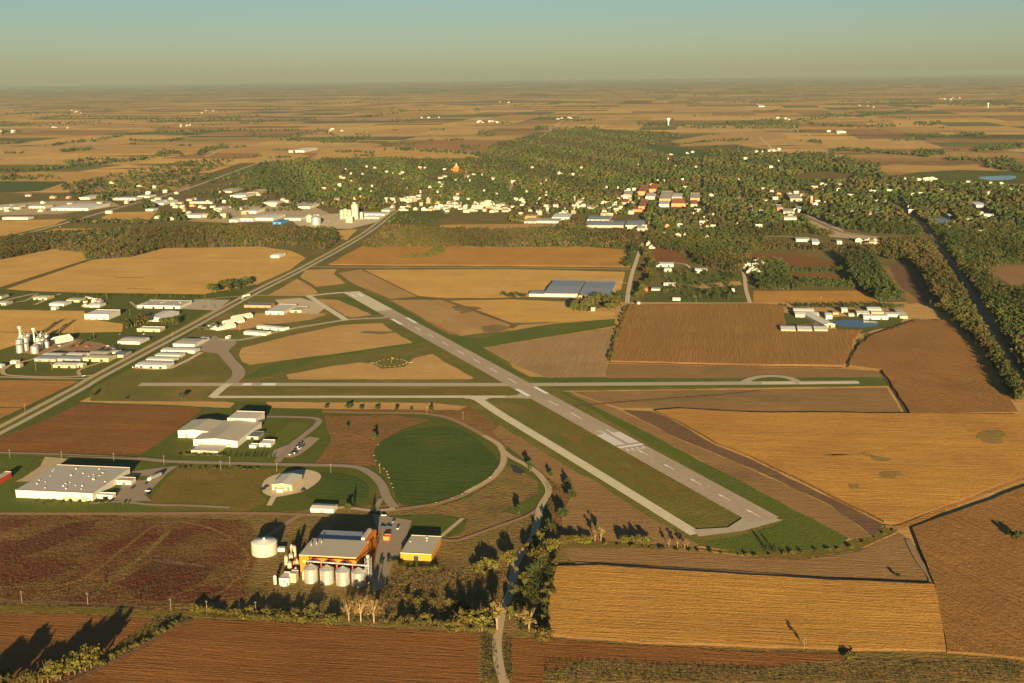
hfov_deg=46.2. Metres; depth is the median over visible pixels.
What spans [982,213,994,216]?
metal shed
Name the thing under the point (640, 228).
metal shed
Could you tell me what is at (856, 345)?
grass
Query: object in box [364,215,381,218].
metal shed
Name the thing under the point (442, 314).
field
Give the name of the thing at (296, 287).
field
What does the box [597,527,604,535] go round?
bare tree
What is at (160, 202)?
metal shed
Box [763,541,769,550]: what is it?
conifer tree
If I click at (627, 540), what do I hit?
shrub
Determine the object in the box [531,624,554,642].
shrub
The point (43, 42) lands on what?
sky
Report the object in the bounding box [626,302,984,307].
road
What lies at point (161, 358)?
row hangar
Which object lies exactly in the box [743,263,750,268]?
house
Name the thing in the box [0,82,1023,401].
woodland
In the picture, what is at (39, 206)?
metal shed
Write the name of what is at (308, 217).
grain bin
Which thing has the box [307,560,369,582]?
conveyor
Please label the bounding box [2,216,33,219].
metal shed
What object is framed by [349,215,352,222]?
concrete silo
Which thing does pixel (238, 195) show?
commercial hall
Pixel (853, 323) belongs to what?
water
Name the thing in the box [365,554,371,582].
bucket elevator
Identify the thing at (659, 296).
grass
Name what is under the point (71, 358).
yard shed
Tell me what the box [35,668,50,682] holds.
broadleaf tree
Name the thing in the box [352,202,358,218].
concrete elevator
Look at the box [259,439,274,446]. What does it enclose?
factory shed
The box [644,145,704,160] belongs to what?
field
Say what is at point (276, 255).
field barn
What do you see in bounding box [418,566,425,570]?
shrub
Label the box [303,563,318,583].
grain silo
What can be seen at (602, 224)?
metal shed
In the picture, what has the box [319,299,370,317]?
field
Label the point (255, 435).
factory shed
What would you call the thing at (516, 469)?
water
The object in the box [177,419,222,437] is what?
factory hall
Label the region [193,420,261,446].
factory hall
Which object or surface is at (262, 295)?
road
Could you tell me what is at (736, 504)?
runway
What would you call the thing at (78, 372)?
road
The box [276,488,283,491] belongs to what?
workshop porch
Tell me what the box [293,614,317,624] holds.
shrub
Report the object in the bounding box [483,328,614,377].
field
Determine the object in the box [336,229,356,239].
field
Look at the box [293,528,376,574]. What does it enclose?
feed mill
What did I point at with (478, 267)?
road
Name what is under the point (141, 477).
grass
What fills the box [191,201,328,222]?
pavement
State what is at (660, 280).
ground
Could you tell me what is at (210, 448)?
factory annex
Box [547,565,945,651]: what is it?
field
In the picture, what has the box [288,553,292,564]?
process tank
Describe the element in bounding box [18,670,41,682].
broadleaf tree
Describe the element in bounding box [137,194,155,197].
metal shed
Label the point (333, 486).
grass
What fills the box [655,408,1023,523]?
field
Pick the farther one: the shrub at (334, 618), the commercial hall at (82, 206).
the commercial hall at (82, 206)
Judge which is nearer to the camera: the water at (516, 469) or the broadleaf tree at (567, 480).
the broadleaf tree at (567, 480)
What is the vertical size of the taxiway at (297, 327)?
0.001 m
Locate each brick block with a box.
[247,190,268,193]
[632,206,641,211]
[638,185,647,194]
[638,199,647,209]
[649,184,657,191]
[659,191,672,201]
[671,198,685,206]
[690,193,699,201]
[775,204,782,210]
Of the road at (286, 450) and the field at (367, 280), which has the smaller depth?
the road at (286, 450)
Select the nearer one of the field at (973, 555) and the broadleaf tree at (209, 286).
the field at (973, 555)
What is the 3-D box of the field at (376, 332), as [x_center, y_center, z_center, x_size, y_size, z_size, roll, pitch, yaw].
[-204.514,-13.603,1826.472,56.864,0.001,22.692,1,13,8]
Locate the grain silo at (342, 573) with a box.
[335,566,350,586]
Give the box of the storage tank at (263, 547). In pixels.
[251,537,285,557]
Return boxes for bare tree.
[340,600,357,621]
[350,596,368,622]
[363,598,384,622]
[490,601,505,629]
[515,608,536,631]
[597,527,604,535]
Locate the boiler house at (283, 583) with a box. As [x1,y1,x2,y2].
[280,581,287,586]
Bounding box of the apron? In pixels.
[198,336,236,353]
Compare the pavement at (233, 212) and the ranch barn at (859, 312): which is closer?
the ranch barn at (859, 312)
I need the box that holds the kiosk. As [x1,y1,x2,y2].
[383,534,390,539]
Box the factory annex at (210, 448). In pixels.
[191,444,225,453]
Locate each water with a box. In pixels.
[511,465,524,473]
[833,320,878,326]
[932,217,949,222]
[979,176,1016,179]
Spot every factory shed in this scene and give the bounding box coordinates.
[248,431,264,439]
[249,443,257,447]
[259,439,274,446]
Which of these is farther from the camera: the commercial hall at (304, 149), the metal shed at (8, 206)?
the commercial hall at (304, 149)
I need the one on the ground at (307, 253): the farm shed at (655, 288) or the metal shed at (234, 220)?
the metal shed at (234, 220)
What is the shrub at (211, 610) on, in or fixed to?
on the ground at (343, 519)
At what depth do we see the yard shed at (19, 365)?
1629.43 m
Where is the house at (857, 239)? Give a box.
[855,237,863,241]
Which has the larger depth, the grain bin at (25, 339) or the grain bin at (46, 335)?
the grain bin at (46, 335)
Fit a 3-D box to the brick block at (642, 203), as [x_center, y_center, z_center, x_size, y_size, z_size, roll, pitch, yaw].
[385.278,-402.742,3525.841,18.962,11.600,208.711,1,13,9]
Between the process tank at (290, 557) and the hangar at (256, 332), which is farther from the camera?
the hangar at (256, 332)
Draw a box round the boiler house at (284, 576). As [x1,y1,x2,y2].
[279,571,290,584]
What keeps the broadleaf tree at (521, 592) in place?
on the ground at (343, 519)
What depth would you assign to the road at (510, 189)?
4053.24 m
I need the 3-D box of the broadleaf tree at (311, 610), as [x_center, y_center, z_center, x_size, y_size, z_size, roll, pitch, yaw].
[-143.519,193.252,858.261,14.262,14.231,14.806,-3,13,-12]
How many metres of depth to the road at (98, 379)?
1746.20 m
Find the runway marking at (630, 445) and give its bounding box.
[618,443,643,447]
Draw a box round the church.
[451,163,466,171]
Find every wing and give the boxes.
[780,325,795,330]
[793,308,813,312]
[794,311,818,316]
[796,325,811,330]
[805,312,834,327]
[812,325,827,330]
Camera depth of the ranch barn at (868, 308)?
1940.32 m
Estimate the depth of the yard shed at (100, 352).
1690.00 m
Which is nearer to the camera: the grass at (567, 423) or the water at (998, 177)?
the grass at (567, 423)
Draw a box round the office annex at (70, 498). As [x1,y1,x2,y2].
[64,496,86,501]
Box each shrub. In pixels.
[94,659,106,665]
[105,653,115,660]
[128,641,139,647]
[155,626,166,633]
[190,604,204,612]
[205,606,217,613]
[216,607,224,613]
[225,608,233,615]
[239,612,252,619]
[242,605,261,614]
[248,609,261,620]
[260,604,277,615]
[261,613,268,621]
[267,608,286,621]
[277,612,291,621]
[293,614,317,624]
[322,617,334,624]
[324,613,342,625]
[396,615,415,627]
[412,595,422,603]
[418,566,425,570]
[419,612,433,624]
[430,564,437,570]
[431,619,443,628]
[442,619,459,632]
[454,600,467,608]
[464,604,472,611]
[470,560,487,574]
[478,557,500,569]
[484,622,496,633]
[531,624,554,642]
[540,587,556,594]
[576,536,583,543]
[583,536,593,544]
[619,534,633,543]
[636,535,650,543]
[844,652,857,660]
[1005,530,1016,537]
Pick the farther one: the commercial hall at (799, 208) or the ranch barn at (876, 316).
the commercial hall at (799, 208)
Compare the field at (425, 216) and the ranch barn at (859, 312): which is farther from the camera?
the field at (425, 216)
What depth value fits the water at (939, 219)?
3133.04 m
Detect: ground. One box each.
[0,75,1023,559]
[0,190,637,327]
[0,285,549,517]
[0,503,1023,682]
[190,129,1023,302]
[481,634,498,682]
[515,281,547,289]
[543,659,1023,682]
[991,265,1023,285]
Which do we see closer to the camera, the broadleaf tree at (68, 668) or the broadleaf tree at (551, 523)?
the broadleaf tree at (68, 668)
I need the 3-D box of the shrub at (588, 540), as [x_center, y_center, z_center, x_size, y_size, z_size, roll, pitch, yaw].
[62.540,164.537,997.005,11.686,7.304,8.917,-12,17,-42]
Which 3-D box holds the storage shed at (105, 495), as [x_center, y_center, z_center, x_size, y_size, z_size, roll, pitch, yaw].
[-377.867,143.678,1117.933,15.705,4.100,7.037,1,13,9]
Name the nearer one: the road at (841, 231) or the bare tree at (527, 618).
the bare tree at (527, 618)
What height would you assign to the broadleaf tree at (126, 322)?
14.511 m
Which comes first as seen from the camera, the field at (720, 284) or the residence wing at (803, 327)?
the residence wing at (803, 327)
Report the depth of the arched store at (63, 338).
1783.75 m
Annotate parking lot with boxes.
[181,299,228,310]
[262,469,320,496]
[268,437,319,457]
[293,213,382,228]
[372,514,411,590]
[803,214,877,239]
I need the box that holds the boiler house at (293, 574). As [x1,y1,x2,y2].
[289,570,298,582]
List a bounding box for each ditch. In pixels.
[0,261,84,287]
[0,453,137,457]
[0,599,153,607]
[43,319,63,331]
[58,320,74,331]
[65,618,190,682]
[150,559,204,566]
[364,270,418,296]
[418,297,570,299]
[443,299,511,323]
[574,390,759,406]
[609,362,841,367]
[880,371,908,412]
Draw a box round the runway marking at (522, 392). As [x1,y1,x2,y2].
[515,389,530,395]
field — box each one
[0,181,67,192]
[0,219,65,235]
[0,249,90,286]
[0,310,122,349]
[0,380,77,417]
[0,404,201,454]
[0,515,257,607]
[0,520,98,561]
[0,613,150,682]
[8,246,304,293]
[45,228,114,231]
[74,619,478,682]
[80,397,233,407]
[102,211,157,220]
[118,560,213,600]
[186,219,222,222]
[226,312,324,329]
[230,388,499,394]
[239,323,411,364]
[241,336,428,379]
[245,313,325,321]
[251,152,308,160]
[266,402,466,409]
[270,279,317,294]
[286,354,472,378]
[300,269,344,286]
[312,147,482,159]
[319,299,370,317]
[329,245,629,266]
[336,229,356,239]
[339,269,415,298]
[362,331,395,333]
[366,269,624,297]
[390,211,448,223]
[391,300,509,335]
[427,176,450,181]
[440,224,558,230]
[448,299,614,322]
[451,305,481,313]
[480,324,507,333]
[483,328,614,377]
[492,425,699,546]
[510,319,601,330]
[510,639,851,682]
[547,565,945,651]
[560,476,699,545]
[565,533,927,580]
[567,392,872,538]
[574,388,901,412]
[606,364,883,377]
[610,304,861,365]
[623,410,883,535]
[643,390,754,405]
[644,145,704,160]
[652,248,689,261]
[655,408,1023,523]
[672,131,786,145]
[690,281,741,288]
[702,367,734,374]
[742,394,828,402]
[750,253,837,267]
[753,291,879,303]
[790,273,846,278]
[796,172,853,180]
[824,452,864,455]
[848,484,859,488]
[849,320,1017,413]
[864,454,890,460]
[878,471,902,478]
[890,262,929,302]
[899,170,1023,183]
[912,487,1023,659]
[976,430,1005,443]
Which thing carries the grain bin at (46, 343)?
on the ground at (297, 501)
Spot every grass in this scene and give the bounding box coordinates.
[0,246,336,424]
[0,289,196,311]
[0,456,33,469]
[0,470,234,512]
[0,605,323,618]
[10,363,96,376]
[62,620,182,682]
[90,270,888,552]
[130,476,148,479]
[142,403,330,462]
[142,468,304,511]
[182,422,310,462]
[305,472,368,499]
[326,297,379,316]
[354,289,614,377]
[374,427,497,505]
[389,515,467,567]
[531,377,888,387]
[531,408,591,435]
[542,527,897,558]
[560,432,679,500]
[640,286,744,302]
[660,271,742,284]
[784,313,814,324]
[828,316,903,333]
[847,319,934,366]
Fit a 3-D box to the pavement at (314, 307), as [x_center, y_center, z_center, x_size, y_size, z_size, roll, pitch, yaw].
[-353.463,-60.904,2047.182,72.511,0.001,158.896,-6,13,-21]
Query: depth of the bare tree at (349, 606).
854.75 m
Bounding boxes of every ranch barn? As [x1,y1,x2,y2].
[824,312,832,318]
[840,307,847,312]
[855,310,869,315]
[862,314,887,319]
[866,306,881,311]
[870,310,883,313]
[884,311,898,316]
[894,309,907,318]
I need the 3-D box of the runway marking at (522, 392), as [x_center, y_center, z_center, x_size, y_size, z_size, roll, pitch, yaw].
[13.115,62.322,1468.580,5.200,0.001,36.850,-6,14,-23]
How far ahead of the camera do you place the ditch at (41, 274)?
2408.50 m
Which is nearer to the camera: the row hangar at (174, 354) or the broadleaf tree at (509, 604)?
the broadleaf tree at (509, 604)
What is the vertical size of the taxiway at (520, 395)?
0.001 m
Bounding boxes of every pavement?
[0,201,118,214]
[15,335,120,355]
[110,466,176,500]
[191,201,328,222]
[276,298,324,313]
[527,279,617,297]
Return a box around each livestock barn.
[544,280,584,296]
[578,281,615,298]
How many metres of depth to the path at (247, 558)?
952.63 m
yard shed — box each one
[0,294,8,298]
[0,301,12,304]
[10,360,19,363]
[16,363,23,367]
[33,295,54,299]
[34,355,62,361]
[42,352,66,354]
[49,301,71,305]
[53,362,81,367]
[57,355,85,361]
[66,297,85,301]
[66,352,87,354]
[77,363,86,367]
[83,354,115,361]
[87,350,112,354]
[88,302,105,306]
[115,350,131,357]
[118,336,149,344]
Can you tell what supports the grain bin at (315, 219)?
on the ground at (307, 253)
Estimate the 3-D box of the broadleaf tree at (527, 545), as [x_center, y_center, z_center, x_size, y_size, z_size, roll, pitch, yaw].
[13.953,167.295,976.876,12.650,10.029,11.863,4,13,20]
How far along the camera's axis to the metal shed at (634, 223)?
3071.05 m
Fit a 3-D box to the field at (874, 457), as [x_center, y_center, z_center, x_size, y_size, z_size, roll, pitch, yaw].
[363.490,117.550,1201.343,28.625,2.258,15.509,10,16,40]
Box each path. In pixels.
[0,512,330,516]
[0,520,249,612]
[2,293,33,300]
[15,457,66,481]
[88,530,171,599]
[90,501,230,507]
[263,515,300,536]
[266,494,277,505]
[322,411,507,512]
[440,518,464,536]
[441,509,535,540]
[464,435,505,492]
[575,539,933,583]
[882,266,923,303]
[885,477,1023,528]
[895,205,1023,374]
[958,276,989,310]
[1003,354,1023,379]
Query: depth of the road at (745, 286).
2181.27 m
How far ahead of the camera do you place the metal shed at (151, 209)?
3555.21 m
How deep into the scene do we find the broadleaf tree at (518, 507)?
1061.72 m
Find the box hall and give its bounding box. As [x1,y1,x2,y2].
[84,309,120,319]
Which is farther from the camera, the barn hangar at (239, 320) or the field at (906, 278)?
the field at (906, 278)
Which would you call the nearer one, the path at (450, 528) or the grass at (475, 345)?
the path at (450, 528)
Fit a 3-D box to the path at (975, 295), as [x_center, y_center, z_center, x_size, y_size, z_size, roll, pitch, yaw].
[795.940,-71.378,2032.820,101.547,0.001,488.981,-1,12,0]
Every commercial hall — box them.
[51,203,109,210]
[78,195,103,199]
[189,199,215,203]
[230,193,255,197]
[237,214,265,220]
[245,208,265,212]
[256,214,285,220]
[289,148,317,151]
[298,203,318,208]
[524,214,538,218]
[552,213,574,219]
[621,199,628,204]
[623,191,632,195]
[645,193,655,198]
[659,201,669,206]
[672,193,682,198]
[691,200,696,206]
[787,194,801,200]
[796,206,802,211]
[972,202,984,207]
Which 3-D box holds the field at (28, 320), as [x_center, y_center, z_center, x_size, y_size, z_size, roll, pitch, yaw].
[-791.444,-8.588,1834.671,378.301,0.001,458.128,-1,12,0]
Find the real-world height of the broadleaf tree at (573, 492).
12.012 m
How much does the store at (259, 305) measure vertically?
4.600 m
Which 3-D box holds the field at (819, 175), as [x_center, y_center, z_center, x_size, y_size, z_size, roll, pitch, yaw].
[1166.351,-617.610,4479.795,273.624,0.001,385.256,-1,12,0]
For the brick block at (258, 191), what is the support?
on the ground at (660, 280)
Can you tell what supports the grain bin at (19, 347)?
on the ground at (297, 501)
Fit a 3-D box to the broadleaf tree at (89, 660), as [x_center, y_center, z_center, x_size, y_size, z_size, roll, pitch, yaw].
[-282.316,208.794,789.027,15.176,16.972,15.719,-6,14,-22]
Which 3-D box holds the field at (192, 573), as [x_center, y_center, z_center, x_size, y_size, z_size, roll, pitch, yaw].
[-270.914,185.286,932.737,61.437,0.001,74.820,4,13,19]
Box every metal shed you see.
[0,205,24,208]
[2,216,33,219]
[29,205,52,207]
[120,197,141,199]
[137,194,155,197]
[145,208,157,210]
[150,200,177,204]
[185,213,202,217]
[213,206,228,209]
[219,188,242,192]
[229,217,240,221]
[263,201,283,204]
[273,219,288,223]
[284,216,305,220]
[359,211,388,215]
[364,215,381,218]
[381,207,394,211]
[524,217,540,222]
[537,218,561,222]
[586,221,625,227]
[587,215,611,220]
[625,220,644,227]
[637,225,645,230]
[782,208,793,213]
[783,215,796,219]
[795,237,810,241]
[810,238,819,244]
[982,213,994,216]
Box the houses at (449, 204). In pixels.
[0,166,1016,228]
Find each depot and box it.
[137,300,191,308]
[137,326,164,331]
[150,310,178,321]
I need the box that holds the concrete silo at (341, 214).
[340,210,343,218]
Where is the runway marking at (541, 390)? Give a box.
[534,387,547,393]
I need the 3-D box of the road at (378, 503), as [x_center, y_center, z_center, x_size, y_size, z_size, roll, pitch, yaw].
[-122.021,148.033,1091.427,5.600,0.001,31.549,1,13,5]
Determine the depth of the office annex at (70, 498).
1109.88 m
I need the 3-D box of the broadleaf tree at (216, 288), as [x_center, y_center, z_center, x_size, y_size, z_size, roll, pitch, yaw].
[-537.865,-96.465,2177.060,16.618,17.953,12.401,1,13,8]
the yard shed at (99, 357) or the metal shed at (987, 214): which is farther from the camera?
the metal shed at (987, 214)
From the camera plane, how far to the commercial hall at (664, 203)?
3517.02 m
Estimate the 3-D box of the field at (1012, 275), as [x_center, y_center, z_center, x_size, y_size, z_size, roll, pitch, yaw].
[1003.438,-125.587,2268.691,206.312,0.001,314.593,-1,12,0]
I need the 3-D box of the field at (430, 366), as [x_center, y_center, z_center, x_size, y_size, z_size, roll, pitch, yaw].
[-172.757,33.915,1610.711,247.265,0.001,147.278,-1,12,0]
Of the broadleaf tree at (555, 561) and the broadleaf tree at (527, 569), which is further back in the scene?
the broadleaf tree at (555, 561)
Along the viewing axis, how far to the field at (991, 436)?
1267.09 m
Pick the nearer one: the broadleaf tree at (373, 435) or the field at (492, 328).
the broadleaf tree at (373, 435)
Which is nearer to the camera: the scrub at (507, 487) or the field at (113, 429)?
the scrub at (507, 487)
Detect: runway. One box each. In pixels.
[138,381,858,385]
[343,291,392,310]
[377,310,777,522]
[762,381,795,383]
[799,381,858,383]
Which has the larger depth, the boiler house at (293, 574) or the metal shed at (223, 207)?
the metal shed at (223, 207)
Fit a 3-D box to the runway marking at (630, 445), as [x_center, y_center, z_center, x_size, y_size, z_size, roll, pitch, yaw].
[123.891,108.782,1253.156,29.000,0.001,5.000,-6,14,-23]
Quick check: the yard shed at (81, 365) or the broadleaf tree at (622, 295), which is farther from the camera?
the broadleaf tree at (622, 295)
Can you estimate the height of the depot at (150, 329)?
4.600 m
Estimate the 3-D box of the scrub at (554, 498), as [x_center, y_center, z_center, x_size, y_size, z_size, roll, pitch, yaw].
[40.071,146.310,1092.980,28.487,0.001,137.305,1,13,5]
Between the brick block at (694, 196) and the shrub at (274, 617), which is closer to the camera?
the shrub at (274, 617)
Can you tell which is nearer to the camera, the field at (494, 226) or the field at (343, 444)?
the field at (343, 444)
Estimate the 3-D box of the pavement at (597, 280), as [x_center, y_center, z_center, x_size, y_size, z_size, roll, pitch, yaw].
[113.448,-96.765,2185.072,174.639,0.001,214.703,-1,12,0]
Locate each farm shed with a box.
[651,287,660,290]
[656,262,673,266]
[664,267,671,271]
[664,282,675,285]
[672,297,680,300]
[695,268,706,272]
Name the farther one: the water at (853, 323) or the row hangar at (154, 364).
the water at (853, 323)
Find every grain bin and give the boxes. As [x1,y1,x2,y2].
[15,337,22,344]
[16,343,22,352]
[22,336,28,342]
[23,342,28,350]
[30,344,38,353]
[36,340,42,349]
[44,333,49,340]
[44,340,49,347]
[306,214,311,221]
[311,215,320,224]
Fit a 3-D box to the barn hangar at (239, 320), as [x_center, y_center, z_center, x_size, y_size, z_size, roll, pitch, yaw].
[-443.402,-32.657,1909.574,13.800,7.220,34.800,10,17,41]
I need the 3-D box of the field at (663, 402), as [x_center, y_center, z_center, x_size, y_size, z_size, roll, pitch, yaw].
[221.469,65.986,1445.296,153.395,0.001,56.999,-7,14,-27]
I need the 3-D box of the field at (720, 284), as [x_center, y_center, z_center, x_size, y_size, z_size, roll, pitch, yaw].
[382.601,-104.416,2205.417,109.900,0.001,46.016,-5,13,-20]
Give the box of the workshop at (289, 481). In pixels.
[271,473,302,490]
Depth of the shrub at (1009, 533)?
996.86 m
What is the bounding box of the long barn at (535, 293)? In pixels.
[529,290,575,296]
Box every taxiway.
[140,352,202,369]
[208,383,232,396]
[211,395,508,397]
[216,350,245,382]
[218,316,386,340]
[306,295,348,319]
[307,292,342,295]
[463,396,488,399]
[465,397,695,534]
[505,393,530,398]
[692,518,780,535]
[741,375,801,382]
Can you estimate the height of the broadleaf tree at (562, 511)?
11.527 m
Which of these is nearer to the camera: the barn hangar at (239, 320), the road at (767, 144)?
the barn hangar at (239, 320)
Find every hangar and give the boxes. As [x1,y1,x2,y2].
[135,360,173,368]
[146,356,178,361]
[155,352,184,357]
[161,347,199,352]
[173,338,204,347]
[213,322,235,330]
[222,317,244,323]
[231,313,252,318]
[244,330,270,335]
[257,324,288,330]
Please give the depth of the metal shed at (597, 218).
3188.45 m
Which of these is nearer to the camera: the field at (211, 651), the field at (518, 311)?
the field at (211, 651)
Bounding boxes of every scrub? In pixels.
[235,513,329,598]
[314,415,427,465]
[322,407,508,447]
[431,465,537,511]
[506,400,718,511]
[548,479,569,528]
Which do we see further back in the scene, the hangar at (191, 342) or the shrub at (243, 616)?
the hangar at (191, 342)
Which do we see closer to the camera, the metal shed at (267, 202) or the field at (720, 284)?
the field at (720, 284)
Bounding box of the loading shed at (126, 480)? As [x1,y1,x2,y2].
[116,477,135,484]
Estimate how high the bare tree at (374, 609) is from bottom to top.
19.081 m
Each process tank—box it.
[273,575,276,584]
[284,555,287,564]
[287,561,291,571]
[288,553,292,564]
[292,545,296,559]
[295,559,298,569]
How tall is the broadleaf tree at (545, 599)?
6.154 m
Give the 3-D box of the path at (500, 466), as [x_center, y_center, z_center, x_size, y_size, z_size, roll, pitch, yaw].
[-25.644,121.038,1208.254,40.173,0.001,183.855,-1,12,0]
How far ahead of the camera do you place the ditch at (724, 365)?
1594.18 m
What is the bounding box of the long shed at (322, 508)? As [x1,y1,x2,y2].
[310,503,337,512]
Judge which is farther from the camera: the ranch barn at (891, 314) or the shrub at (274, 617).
the ranch barn at (891, 314)
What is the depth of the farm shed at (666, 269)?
2353.05 m
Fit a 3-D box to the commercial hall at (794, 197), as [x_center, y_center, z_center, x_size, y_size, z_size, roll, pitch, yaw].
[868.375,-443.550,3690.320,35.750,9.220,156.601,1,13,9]
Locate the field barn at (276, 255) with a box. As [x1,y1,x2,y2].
[271,253,285,257]
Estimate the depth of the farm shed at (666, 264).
2419.23 m
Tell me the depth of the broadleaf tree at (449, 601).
877.45 m
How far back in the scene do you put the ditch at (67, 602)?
894.23 m
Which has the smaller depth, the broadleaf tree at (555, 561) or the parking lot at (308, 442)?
the broadleaf tree at (555, 561)
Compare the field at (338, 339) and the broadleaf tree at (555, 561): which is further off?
the field at (338, 339)
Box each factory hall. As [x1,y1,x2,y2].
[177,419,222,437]
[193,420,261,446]
[227,411,264,422]
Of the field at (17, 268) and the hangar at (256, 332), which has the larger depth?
the field at (17, 268)
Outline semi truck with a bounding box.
[147,472,161,481]
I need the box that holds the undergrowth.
[0,416,1023,682]
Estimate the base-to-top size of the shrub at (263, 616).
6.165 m
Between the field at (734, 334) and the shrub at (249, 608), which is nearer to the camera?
the shrub at (249, 608)
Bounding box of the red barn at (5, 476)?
[0,471,11,483]
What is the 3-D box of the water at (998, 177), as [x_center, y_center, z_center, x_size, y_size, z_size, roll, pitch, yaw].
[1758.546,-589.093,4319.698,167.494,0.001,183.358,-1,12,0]
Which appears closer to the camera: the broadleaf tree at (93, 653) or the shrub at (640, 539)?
the broadleaf tree at (93, 653)
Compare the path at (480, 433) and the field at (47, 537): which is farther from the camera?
the path at (480, 433)
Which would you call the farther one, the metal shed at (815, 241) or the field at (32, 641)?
the metal shed at (815, 241)
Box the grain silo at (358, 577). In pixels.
[351,567,366,587]
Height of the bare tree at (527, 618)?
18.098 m
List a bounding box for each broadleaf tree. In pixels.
[0,669,15,682]
[12,672,30,682]
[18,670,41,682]
[24,669,41,682]
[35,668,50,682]
[39,659,59,682]
[46,658,75,679]
[47,668,63,680]
[59,651,86,673]
[64,663,76,676]
[73,645,94,670]
[75,656,91,672]
[79,643,103,668]
[122,319,130,325]
[127,316,134,326]
[206,283,214,292]
[212,283,219,292]
[217,279,226,288]
[223,281,232,285]
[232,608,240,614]
[239,280,247,285]
[290,607,299,614]
[301,602,321,616]
[344,502,353,509]
[371,431,377,438]
[412,619,421,626]
[445,598,453,605]
[450,607,470,628]
[468,607,493,630]
[471,623,483,631]
[499,550,517,565]
[504,604,518,618]
[506,603,519,614]
[509,585,526,598]
[513,598,522,604]
[515,503,522,511]
[518,571,529,586]
[522,542,534,550]
[523,566,532,577]
[525,542,548,560]
[526,460,533,468]
[528,559,540,572]
[531,530,544,540]
[535,613,545,622]
[538,557,547,562]
[540,597,549,601]
[541,581,552,587]
[543,538,557,551]
[544,518,556,530]
[551,558,558,564]
[557,507,568,516]
[559,535,569,544]
[563,477,570,483]
[566,488,576,497]
[570,302,578,308]
[576,303,586,312]
[590,296,598,304]
[602,294,614,301]
[604,302,613,307]
[615,292,624,302]
[619,535,627,540]
[639,288,645,293]
[646,263,656,268]
[649,275,656,280]
[1001,363,1013,370]
[1011,530,1023,538]
[1014,387,1023,393]
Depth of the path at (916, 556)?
937.51 m
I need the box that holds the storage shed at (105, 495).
[97,492,115,498]
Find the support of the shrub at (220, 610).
on the ground at (343, 519)
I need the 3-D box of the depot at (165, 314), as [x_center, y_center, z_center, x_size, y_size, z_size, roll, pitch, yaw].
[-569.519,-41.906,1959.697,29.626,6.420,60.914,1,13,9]
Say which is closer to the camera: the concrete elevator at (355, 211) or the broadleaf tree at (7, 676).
the broadleaf tree at (7, 676)
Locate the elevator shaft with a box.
[31,328,39,344]
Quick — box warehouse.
[15,464,129,500]
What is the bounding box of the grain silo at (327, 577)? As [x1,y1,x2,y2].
[319,565,334,584]
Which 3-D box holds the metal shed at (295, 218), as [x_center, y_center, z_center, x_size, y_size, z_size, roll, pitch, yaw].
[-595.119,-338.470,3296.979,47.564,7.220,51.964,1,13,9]
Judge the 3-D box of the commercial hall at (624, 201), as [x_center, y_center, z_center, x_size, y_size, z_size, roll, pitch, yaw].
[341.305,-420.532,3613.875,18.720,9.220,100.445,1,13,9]
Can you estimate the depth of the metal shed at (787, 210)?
3318.71 m
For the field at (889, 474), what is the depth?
1151.06 m
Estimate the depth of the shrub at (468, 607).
871.57 m
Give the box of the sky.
[0,0,1023,85]
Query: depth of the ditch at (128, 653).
811.54 m
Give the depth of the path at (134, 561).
960.84 m
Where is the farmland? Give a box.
[564,302,1023,555]
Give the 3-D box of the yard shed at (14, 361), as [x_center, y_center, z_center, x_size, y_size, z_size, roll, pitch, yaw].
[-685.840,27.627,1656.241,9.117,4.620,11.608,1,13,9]
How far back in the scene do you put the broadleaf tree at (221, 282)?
2219.24 m
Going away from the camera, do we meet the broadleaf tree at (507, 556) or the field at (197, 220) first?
the broadleaf tree at (507, 556)
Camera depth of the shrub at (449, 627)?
840.27 m
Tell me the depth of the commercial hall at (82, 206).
3630.36 m
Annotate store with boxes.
[50,334,72,343]
[244,303,274,307]
[265,304,296,314]
[290,306,307,312]
[400,535,440,560]
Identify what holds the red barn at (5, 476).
on the ground at (297, 501)
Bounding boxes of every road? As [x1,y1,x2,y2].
[0,210,394,427]
[0,210,396,430]
[0,210,399,434]
[0,341,74,369]
[0,367,97,376]
[0,376,91,378]
[0,452,398,507]
[19,147,385,234]
[76,361,104,375]
[200,295,306,299]
[265,416,321,461]
[337,506,394,511]
[372,498,383,509]
[377,267,600,268]
[444,174,467,213]
[492,448,551,682]
[503,184,512,212]
[539,109,589,137]
[546,179,556,213]
[625,236,644,302]
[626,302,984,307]
[638,190,660,231]
[703,186,708,214]
[740,268,751,302]
[759,137,772,148]
[800,214,910,237]
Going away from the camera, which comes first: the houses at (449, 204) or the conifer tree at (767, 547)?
the conifer tree at (767, 547)
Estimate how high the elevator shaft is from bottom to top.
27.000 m
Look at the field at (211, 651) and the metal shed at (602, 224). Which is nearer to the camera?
the field at (211, 651)

